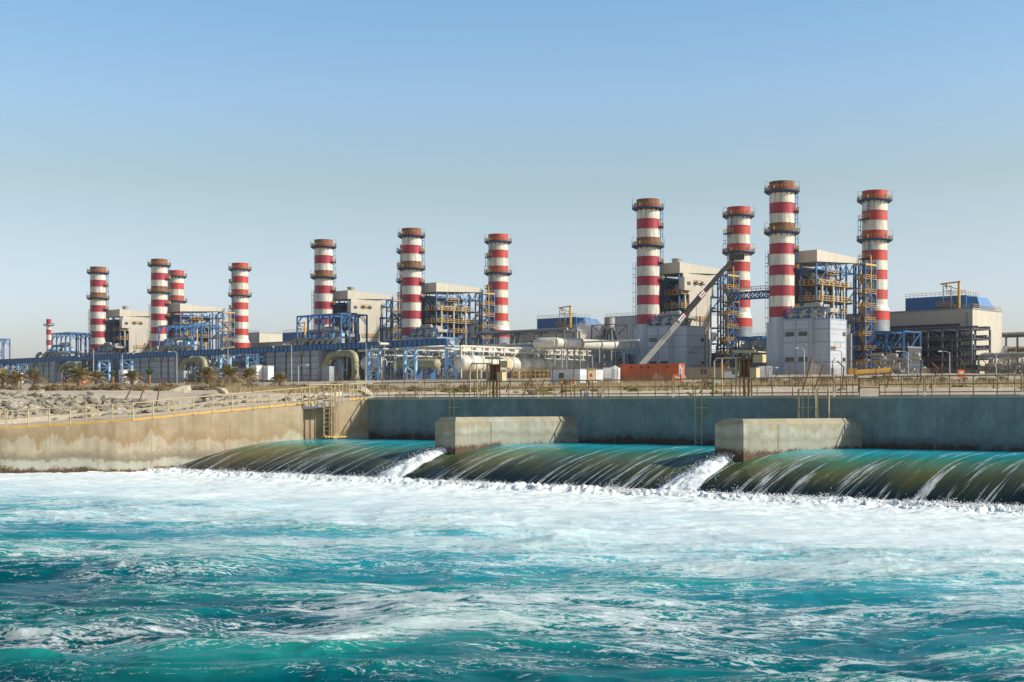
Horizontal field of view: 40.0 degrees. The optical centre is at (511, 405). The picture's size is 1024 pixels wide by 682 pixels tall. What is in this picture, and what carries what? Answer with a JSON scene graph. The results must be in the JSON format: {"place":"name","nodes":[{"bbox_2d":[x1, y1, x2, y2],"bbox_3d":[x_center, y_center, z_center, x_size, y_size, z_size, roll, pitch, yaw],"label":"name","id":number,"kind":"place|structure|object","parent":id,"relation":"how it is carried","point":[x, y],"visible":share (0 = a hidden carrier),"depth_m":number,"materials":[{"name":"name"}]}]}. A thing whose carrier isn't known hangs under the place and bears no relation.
{"place":"outdoors","nodes":[
{"label":"outdoors","id":0,"kind":"place"},
{"bbox_2d":[106,306,149,352],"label":"boiler house","id":1,"kind":"structure","parent":0,"point":[130,329],"depth_m":643.92,"materials":[{"name":"beige metal"}]},
{"bbox_2d":[220,330,282,360],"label":"service building","id":2,"kind":"structure","parent":0,"point":[257,337],"depth_m":678.79,"materials":[{"name":"grey metal"}]},
{"bbox_2d":[251,322,312,381],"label":"turbine hall","id":3,"kind":"structure","parent":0,"point":[288,337],"depth_m":645.17,"materials":[{"name":"grey metal"}]},
{"bbox_2d":[333,287,392,356],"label":"boiler house","id":4,"kind":"structure","parent":0,"point":[369,305],"depth_m":539.75,"materials":[{"name":"beige metal"}]},
{"bbox_2d":[463,317,509,354],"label":"service building","id":5,"kind":"structure","parent":0,"point":[473,333],"depth_m":574.23,"materials":[{"name":"grey metal"}]},
{"bbox_2d":[0,467,1023,681],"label":"water","id":6,"kind":"structure","parent":0,"point":[173,574],"depth_m":33.17,"materials":[{"name":"liquid"}]},
{"bbox_2d":[435,416,577,453],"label":"concrete pier","id":7,"kind":"structure","parent":6,"relation":"in","point":[456,435],"depth_m":83.50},
{"bbox_2d":[163,444,1023,509],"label":"spray","id":8,"kind":"object","parent":6,"relation":"on","point":[914,501],"visible":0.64,"depth_m":68.19,"materials":[{"name":"white liquid"}]},
{"bbox_2d":[715,418,861,461],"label":"concrete pier","id":9,"kind":"structure","parent":6,"relation":"in","point":[742,440],"depth_m":72.06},
{"bbox_2d":[797,389,829,417],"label":"handrail frame","id":10,"kind":"object","parent":9,"relation":"on","point":[816,405],"visible":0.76,"depth_m":76.56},
{"bbox_2d":[0,373,1023,429],"bbox_3d":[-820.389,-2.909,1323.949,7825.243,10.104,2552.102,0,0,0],"label":"ground","id":11,"kind":"structure","parent":0,"point":[150,395],"depth_m":100.41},
{"bbox_2d":[0,370,32,389],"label":"palm tree","id":12,"kind":"object","parent":11,"relation":"on","point":[16,377],"visible":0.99,"depth_m":248.95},
{"bbox_2d":[22,368,47,385],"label":"palm tree","id":13,"kind":"object","parent":11,"relation":"on","point":[32,372],"visible":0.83,"depth_m":257.99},
{"bbox_2d":[20,361,75,383],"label":"evaporator block","id":14,"kind":"structure","parent":11,"relation":"on","point":[47,369],"depth_m":637.04,"materials":[{"name":"metal"}]},
{"bbox_2d":[35,332,91,366],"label":"portal frame","id":15,"kind":"object","parent":11,"relation":"on","point":[51,352],"visible":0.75,"depth_m":636.70,"materials":[{"name":"blue metal"}]},
{"bbox_2d":[56,361,81,383],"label":"elbow pipe","id":16,"kind":"object","parent":11,"relation":"on","point":[64,365],"visible":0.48,"depth_m":627.82,"materials":[{"name":"metal"}]},
{"bbox_2d":[66,366,95,386],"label":"palm tree","id":17,"kind":"object","parent":11,"relation":"on","point":[79,374],"visible":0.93,"depth_m":249.69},
{"bbox_2d":[86,266,109,383],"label":"chimney","id":18,"kind":"object","parent":11,"relation":"on","point":[98,299],"visible":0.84,"depth_m":637.12,"materials":[{"name":"metal"}]},
{"bbox_2d":[80,359,129,383],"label":"pipe skid","id":19,"kind":"object","parent":11,"relation":"on","point":[117,369],"visible":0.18,"depth_m":617.55,"materials":[{"name":"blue metal"}]},
{"bbox_2d":[94,342,128,379],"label":"equipment block","id":20,"kind":"structure","parent":11,"relation":"on","point":[106,348],"depth_m":629.72,"materials":[{"name":"grey metal"}]},
{"bbox_2d":[147,259,170,350],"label":"chimney","id":21,"kind":"object","parent":11,"relation":"on","point":[159,293],"visible":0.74,"depth_m":602.96,"materials":[{"name":"metal"}]},
{"bbox_2d":[133,356,196,382],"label":"evaporator block","id":22,"kind":"structure","parent":11,"relation":"on","point":[164,367],"depth_m":573.20,"materials":[{"name":"metal"}]},
{"bbox_2d":[0,392,330,419],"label":"rubble","id":23,"kind":"object","parent":11,"relation":"on","point":[5,408],"visible":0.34,"depth_m":100.40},
{"bbox_2d":[1,392,341,423],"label":"channel wall","id":24,"kind":"structure","parent":11,"relation":"on","point":[31,419],"depth_m":96.87,"materials":[{"name":"concrete"}]},
{"bbox_2d":[169,270,186,314],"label":"chimney","id":25,"kind":"object","parent":11,"relation":"on","point":[176,284],"visible":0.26,"depth_m":653.69,"materials":[{"name":"metal"}]},
{"bbox_2d":[6,372,356,389],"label":"wire fence","id":26,"kind":"object","parent":11,"relation":"on","point":[124,381],"visible":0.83,"depth_m":235.84,"materials":[{"name":"orange metal"}]},
{"bbox_2d":[0,399,368,472],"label":"retaining wall","id":27,"kind":"structure","parent":11,"relation":"on","point":[139,445],"depth_m":90.01,"materials":[{"name":"concrete"}]},
{"bbox_2d":[7,405,91,428],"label":"railing","id":28,"kind":"object","parent":27,"relation":"on","point":[49,421],"visible":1,"depth_m":88.71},
{"bbox_2d":[92,399,173,422],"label":"railing","id":29,"kind":"object","parent":27,"relation":"on","point":[133,416],"visible":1,"depth_m":89.55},
{"bbox_2d":[174,392,251,416],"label":"railing","id":30,"kind":"object","parent":27,"relation":"on","point":[212,408],"visible":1,"depth_m":92.00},
{"bbox_2d":[253,386,318,408],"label":"railing","id":31,"kind":"object","parent":27,"relation":"on","point":[285,401],"visible":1,"depth_m":94.77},
{"bbox_2d":[309,384,346,437],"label":"caged ladder","id":32,"kind":"object","parent":27,"relation":"attached to","point":[331,417],"visible":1,"depth_m":95.53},
{"bbox_2d":[151,323,219,370],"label":"portal frame","id":33,"kind":"object","parent":11,"relation":"on","point":[185,345],"visible":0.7,"depth_m":570.77,"materials":[{"name":"blue metal"}]},
{"bbox_2d":[177,356,207,382],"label":"elbow pipe","id":34,"kind":"object","parent":11,"relation":"on","point":[192,360],"visible":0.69,"depth_m":560.89,"materials":[{"name":"metal"}]},
{"bbox_2d":[168,304,224,349],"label":"boiler house","id":35,"kind":"structure","parent":11,"relation":"on","point":[173,319],"depth_m":611.68,"materials":[{"name":"beige metal"}]},
{"bbox_2d":[192,367,224,385],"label":"palm tree","id":36,"kind":"object","parent":11,"relation":"on","point":[206,370],"visible":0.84,"depth_m":266.75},
{"bbox_2d":[217,306,234,359],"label":"stair tower","id":37,"kind":"structure","parent":11,"relation":"on","point":[228,328],"depth_m":616.91,"materials":[{"name":"blue metal"}]},
{"bbox_2d":[214,364,246,385],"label":"palm tree","id":38,"kind":"object","parent":11,"relation":"on","point":[227,368],"visible":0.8,"depth_m":249.35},
{"bbox_2d":[196,353,264,382],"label":"pipe skid","id":39,"kind":"object","parent":11,"relation":"on","point":[234,365],"visible":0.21,"depth_m":557.87,"materials":[{"name":"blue metal"}]},
{"bbox_2d":[224,263,262,366],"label":"chimney","id":40,"kind":"object","parent":11,"relation":"on","point":[239,295],"visible":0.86,"depth_m":619.79,"materials":[{"name":"metal"}]},
{"bbox_2d":[234,367,263,385],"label":"palm tree","id":41,"kind":"object","parent":11,"relation":"on","point":[248,370],"visible":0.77,"depth_m":258.29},
{"bbox_2d":[262,350,343,381],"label":"evaporator block","id":42,"kind":"structure","parent":11,"relation":"on","point":[281,361],"depth_m":509.69,"materials":[{"name":"metal"}]},
{"bbox_2d":[0,338,638,383],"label":"pipe bridge","id":43,"kind":"structure","parent":11,"relation":"on","point":[404,344],"depth_m":499.48,"materials":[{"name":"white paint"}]},
{"bbox_2d":[310,239,336,338],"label":"chimney","id":44,"kind":"object","parent":11,"relation":"on","point":[323,276],"visible":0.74,"depth_m":532.07,"materials":[{"name":"metal"}]},
{"bbox_2d":[288,313,367,379],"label":"portal frame","id":45,"kind":"object","parent":11,"relation":"on","point":[322,339],"visible":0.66,"depth_m":507.42,"materials":[{"name":"blue metal"}]},
{"bbox_2d":[320,350,360,380],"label":"elbow pipe","id":46,"kind":"object","parent":11,"relation":"on","point":[340,354],"visible":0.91,"depth_m":496.05,"materials":[{"name":"metal"}]},
{"bbox_2d":[344,348,392,380],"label":"pipe skid","id":47,"kind":"object","parent":11,"relation":"on","point":[349,370],"visible":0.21,"depth_m":507.14,"materials":[{"name":"metal"}]},
{"bbox_2d":[360,357,386,379],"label":"vessel","id":48,"kind":"object","parent":11,"relation":"on","point":[362,361],"visible":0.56,"depth_m":485.45,"materials":[{"name":"grey metal"}]},
{"bbox_2d":[386,293,401,358],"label":"stair tower","id":49,"kind":"structure","parent":11,"relation":"on","point":[398,322],"depth_m":545.60,"materials":[{"name":"blue metal"}]},
{"bbox_2d":[396,245,421,339],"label":"ladder","id":50,"kind":"object","parent":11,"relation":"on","point":[399,252],"visible":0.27,"depth_m":549.79,"materials":[{"name":"metal"}]},
{"bbox_2d":[397,228,425,339],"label":"chimney","id":51,"kind":"object","parent":11,"relation":"on","point":[411,269],"visible":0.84,"depth_m":498.00,"materials":[{"name":"metal"}]},
{"bbox_2d":[392,359,440,379],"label":"vessel","id":52,"kind":"object","parent":11,"relation":"on","point":[429,365],"visible":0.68,"depth_m":458.32,"materials":[{"name":"beige metal"}]},
{"bbox_2d":[401,324,458,379],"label":"equipment block","id":53,"kind":"structure","parent":11,"relation":"on","point":[426,331],"depth_m":490.72,"materials":[{"name":"grey metal"}]},
{"bbox_2d":[386,349,495,379],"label":"pipe skid","id":54,"kind":"object","parent":11,"relation":"on","point":[435,353],"visible":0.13,"depth_m":477.19,"materials":[{"name":"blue metal"}]},
{"bbox_2d":[371,342,521,379],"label":"pipe rack","id":55,"kind":"object","parent":11,"relation":"on","point":[384,361],"visible":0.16,"depth_m":466.48,"materials":[{"name":"grey metal"}]},
{"bbox_2d":[421,282,481,354],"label":"boiler house","id":56,"kind":"structure","parent":11,"relation":"on","point":[447,313],"depth_m":506.44,"materials":[{"name":"beige metal"}]},
{"bbox_2d":[453,352,488,378],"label":"vessel","id":57,"kind":"object","parent":11,"relation":"on","point":[465,361],"visible":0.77,"depth_m":391.69,"materials":[{"name":"white metal"}]},
{"bbox_2d":[475,286,494,355],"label":"stair tower","id":58,"kind":"structure","parent":11,"relation":"on","point":[482,305],"depth_m":512.02,"materials":[{"name":"blue metal"}]},
{"bbox_2d":[469,356,511,396],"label":"gate hoist","id":59,"kind":"object","parent":11,"relation":"on","point":[495,374],"visible":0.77,"depth_m":92.42,"materials":[{"name":"beige metal"}]},
{"bbox_2d":[480,353,512,378],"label":"vessel","id":60,"kind":"object","parent":11,"relation":"on","point":[495,361],"visible":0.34,"depth_m":400.79,"materials":[{"name":"white metal"}]},
{"bbox_2d":[0,375,1009,391],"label":"undergrowth","id":61,"kind":"object","parent":11,"relation":"on","point":[136,388],"visible":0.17,"depth_m":210.17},
{"bbox_2d":[484,233,531,355],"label":"chimney","id":62,"kind":"object","parent":11,"relation":"on","point":[496,272],"visible":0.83,"depth_m":514.73,"materials":[{"name":"metal"}]},
{"bbox_2d":[505,354,536,377],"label":"vessel","id":63,"kind":"object","parent":11,"relation":"on","point":[521,362],"visible":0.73,"depth_m":407.04,"materials":[{"name":"white metal"}]},
{"bbox_2d":[477,327,579,357],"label":"pipe rack","id":64,"kind":"object","parent":11,"relation":"on","point":[526,332],"visible":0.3,"depth_m":482.33,"materials":[{"name":"metal"}]},
{"bbox_2d":[445,345,631,377],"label":"pipe rack","id":65,"kind":"object","parent":11,"relation":"on","point":[504,350],"visible":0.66,"depth_m":408.98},
{"bbox_2d":[529,355,559,377],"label":"vessel","id":66,"kind":"object","parent":11,"relation":"on","point":[544,363],"visible":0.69,"depth_m":413.91,"materials":[{"name":"grey metal"}]},
{"bbox_2d":[382,363,723,387],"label":"wire fence","id":67,"kind":"object","parent":11,"relation":"on","point":[552,371],"visible":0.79,"depth_m":156.90,"materials":[{"name":"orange metal"}]},
{"bbox_2d":[502,305,605,359],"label":"turbine hall","id":68,"kind":"structure","parent":11,"relation":"on","point":[581,324],"depth_m":533.47,"materials":[{"name":"blue metal"}]},
{"bbox_2d":[550,368,602,383],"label":"site cabin","id":69,"kind":"object","parent":11,"relation":"on","point":[580,371],"visible":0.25,"depth_m":242.61,"materials":[{"name":"metal"}]},
{"bbox_2d":[533,337,638,368],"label":"pipe","id":70,"kind":"object","parent":11,"relation":"on","point":[561,343],"visible":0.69,"depth_m":414.17,"materials":[{"name":"grey metal"}]},
{"bbox_2d":[591,317,627,357],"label":"flash tank","id":71,"kind":"object","parent":11,"relation":"on","point":[609,324],"visible":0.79,"depth_m":496.19,"materials":[{"name":"metal"}]},
{"bbox_2d":[632,198,664,361],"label":"chimney","id":72,"kind":"object","parent":11,"relation":"on","point":[649,246],"visible":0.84,"depth_m":427.11,"materials":[{"name":"metal"}]},
{"bbox_2d":[620,363,684,381],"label":"shipping container","id":73,"kind":"object","parent":11,"relation":"on","point":[648,369],"visible":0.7,"depth_m":237.23,"materials":[{"name":"metal"}]},
{"bbox_2d":[605,312,730,357],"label":"service building","id":74,"kind":"structure","parent":11,"relation":"on","point":[625,320],"depth_m":523.26,"materials":[{"name":"grey metal"}]},
{"bbox_2d":[634,311,709,372],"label":"equipment block","id":75,"kind":"structure","parent":11,"relation":"on","point":[685,344],"depth_m":419.66,"materials":[{"name":"grey metal"}]},
{"bbox_2d":[620,254,743,376],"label":"mobile crane","id":76,"kind":"object","parent":11,"relation":"on","point":[661,341],"visible":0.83,"depth_m":302.47,"materials":[{"name":"white paint"}]},
{"bbox_2d":[660,258,723,366],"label":"boiler house","id":77,"kind":"structure","parent":11,"relation":"on","point":[686,287],"depth_m":434.20,"materials":[{"name":"beige metal"}]},
{"bbox_2d":[368,395,1023,450],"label":"retaining wall","id":78,"kind":"structure","parent":11,"relation":"on","point":[983,422],"depth_m":81.51,"materials":[{"name":"concrete"}]},
{"bbox_2d":[373,382,419,397],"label":"railing","id":79,"kind":"object","parent":78,"relation":"on","point":[404,388],"visible":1,"depth_m":96.93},
{"bbox_2d":[421,381,478,397],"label":"railing","id":80,"kind":"object","parent":78,"relation":"on","point":[449,388],"visible":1,"depth_m":93.81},
{"bbox_2d":[480,380,537,397],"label":"railing","id":81,"kind":"object","parent":78,"relation":"on","point":[523,387],"visible":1,"depth_m":90.89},
{"bbox_2d":[539,380,602,396],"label":"railing","id":82,"kind":"object","parent":78,"relation":"on","point":[570,387],"visible":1,"depth_m":87.92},
{"bbox_2d":[604,379,672,396],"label":"railing","id":83,"kind":"object","parent":78,"relation":"on","point":[638,386],"visible":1,"depth_m":85.01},
{"bbox_2d":[674,378,750,396],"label":"railing","id":84,"kind":"object","parent":78,"relation":"on","point":[712,386],"visible":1,"depth_m":82.09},
{"bbox_2d":[752,377,833,396],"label":"railing","id":85,"kind":"object","parent":78,"relation":"on","point":[792,392],"visible":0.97,"depth_m":78.79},
{"bbox_2d":[835,376,858,395],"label":"railing","id":86,"kind":"object","parent":78,"relation":"on","point":[847,384],"visible":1,"depth_m":76.95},
{"bbox_2d":[879,375,924,395],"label":"railing","id":87,"kind":"object","parent":78,"relation":"on","point":[917,384],"visible":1,"depth_m":74.99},
{"bbox_2d":[925,374,1021,395],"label":"railing","id":88,"kind":"object","parent":78,"relation":"on","point":[973,383],"visible":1,"depth_m":72.85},
{"bbox_2d":[686,367,734,379],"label":"site cabin","id":89,"kind":"object","parent":11,"relation":"on","point":[688,372],"visible":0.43,"depth_m":261.32,"materials":[{"name":"metal"}]},
{"bbox_2d":[717,267,739,367],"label":"stair tower","id":90,"kind":"structure","parent":11,"relation":"on","point":[726,341],"depth_m":440.96,"materials":[{"name":"blue metal"}]},
{"bbox_2d":[729,285,768,300],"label":"footbridge","id":91,"kind":"object","parent":90,"relation":"attached to","point":[744,293],"visible":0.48,"depth_m":434.98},
{"bbox_2d":[713,350,765,395],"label":"gate hoist","id":92,"kind":"object","parent":11,"relation":"on","point":[746,369],"visible":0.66,"depth_m":81.35,"materials":[{"name":"beige metal"}]},
{"bbox_2d":[719,206,766,367],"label":"chimney","id":93,"kind":"object","parent":11,"relation":"on","point":[737,230],"visible":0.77,"depth_m":443.62,"materials":[{"name":"metal"}]},
{"bbox_2d":[730,343,766,370],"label":"pipe skid","id":94,"kind":"object","parent":11,"relation":"on","point":[746,347],"visible":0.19,"depth_m":419.42,"materials":[{"name":"grey metal"}]},
{"bbox_2d":[764,180,799,374],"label":"chimney","id":95,"kind":"object","parent":11,"relation":"on","point":[781,231],"visible":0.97,"depth_m":393.03,"materials":[{"name":"metal"}]},
{"bbox_2d":[767,302,851,374],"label":"equipment block","id":96,"kind":"structure","parent":11,"relation":"on","point":[822,339],"depth_m":385.87,"materials":[{"name":"grey metal"}]},
{"bbox_2d":[786,362,844,386],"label":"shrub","id":97,"kind":"object","parent":11,"relation":"on","point":[815,374],"visible":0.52,"depth_m":150.06,"materials":[{"name":"brown"}]},
{"bbox_2d":[853,255,876,373],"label":"stair tower","id":98,"kind":"structure","parent":11,"relation":"on","point":[862,307],"depth_m":406.98,"materials":[{"name":"blue metal"}]},
{"bbox_2d":[848,368,890,375],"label":"crane boom section","id":99,"kind":"object","parent":11,"relation":"on","point":[868,370],"visible":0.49,"depth_m":231.81,"materials":[{"name":"yellow metal"}]},
{"bbox_2d":[723,356,1023,387],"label":"wire fence","id":100,"kind":"object","parent":11,"relation":"on","point":[920,370],"visible":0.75,"depth_m":154.19,"materials":[{"name":"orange metal"}]},
{"bbox_2d":[852,189,921,373],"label":"chimney","id":101,"kind":"object","parent":11,"relation":"on","point":[874,241],"visible":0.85,"depth_m":409.57,"materials":[{"name":"red metal"}]},
{"bbox_2d":[856,353,922,373],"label":"pipe skid","id":102,"kind":"object","parent":11,"relation":"on","point":[883,360],"visible":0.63,"depth_m":386.37,"materials":[{"name":"grey metal"}]},
{"bbox_2d":[860,342,921,373],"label":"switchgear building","id":103,"kind":"structure","parent":11,"relation":"on","point":[910,350],"depth_m":405.31,"materials":[{"name":"grey metal"}]},
{"bbox_2d":[851,325,990,373],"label":"pipe rack","id":104,"kind":"object","parent":11,"relation":"on","point":[971,337],"visible":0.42,"depth_m":411.99,"materials":[{"name":"metal"}]},
{"bbox_2d":[847,281,1023,373],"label":"turbine hall","id":105,"kind":"structure","parent":11,"relation":"on","point":[948,311],"depth_m":429.07,"materials":[{"name":"grey metal"}]},
{"bbox_2d":[972,362,1023,373],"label":"pipe skid","id":106,"kind":"object","parent":11,"relation":"on","point":[1000,367],"visible":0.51,"depth_m":398.85,"materials":[{"name":"metal"}]},
{"bbox_2d":[977,352,1023,373],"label":"pipe rack","id":107,"kind":"object","parent":11,"relation":"on","point":[1011,355],"visible":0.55,"depth_m":401.90,"materials":[{"name":"grey metal"}]},
{"bbox_2d":[1002,332,1023,371],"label":"pipe rack","id":108,"kind":"object","parent":11,"relation":"on","point":[1017,335],"visible":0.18,"depth_m":436.02,"materials":[{"name":"metal"}]},
{"bbox_2d":[0,0,1023,409],"label":"sky","id":109,"kind":"structure","parent":0,"point":[204,137],"materials":[{"name":"blue"}]},
{"bbox_2d":[174,438,1023,507],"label":"weir water","id":110,"kind":"structure","parent":0,"point":[970,476],"depth_m":71.54,"materials":[{"name":"liquid"}]},
{"bbox_2d":[224,377,1022,392],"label":"dry grass","id":111,"kind":"structure","parent":0,"point":[235,389],"depth_m":145.48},
{"bbox_2d":[768,250,858,365],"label":"boiler house","id":112,"kind":"structure","parent":0,"point":[815,285],"depth_m":400.49,"materials":[{"name":"beige metal"}]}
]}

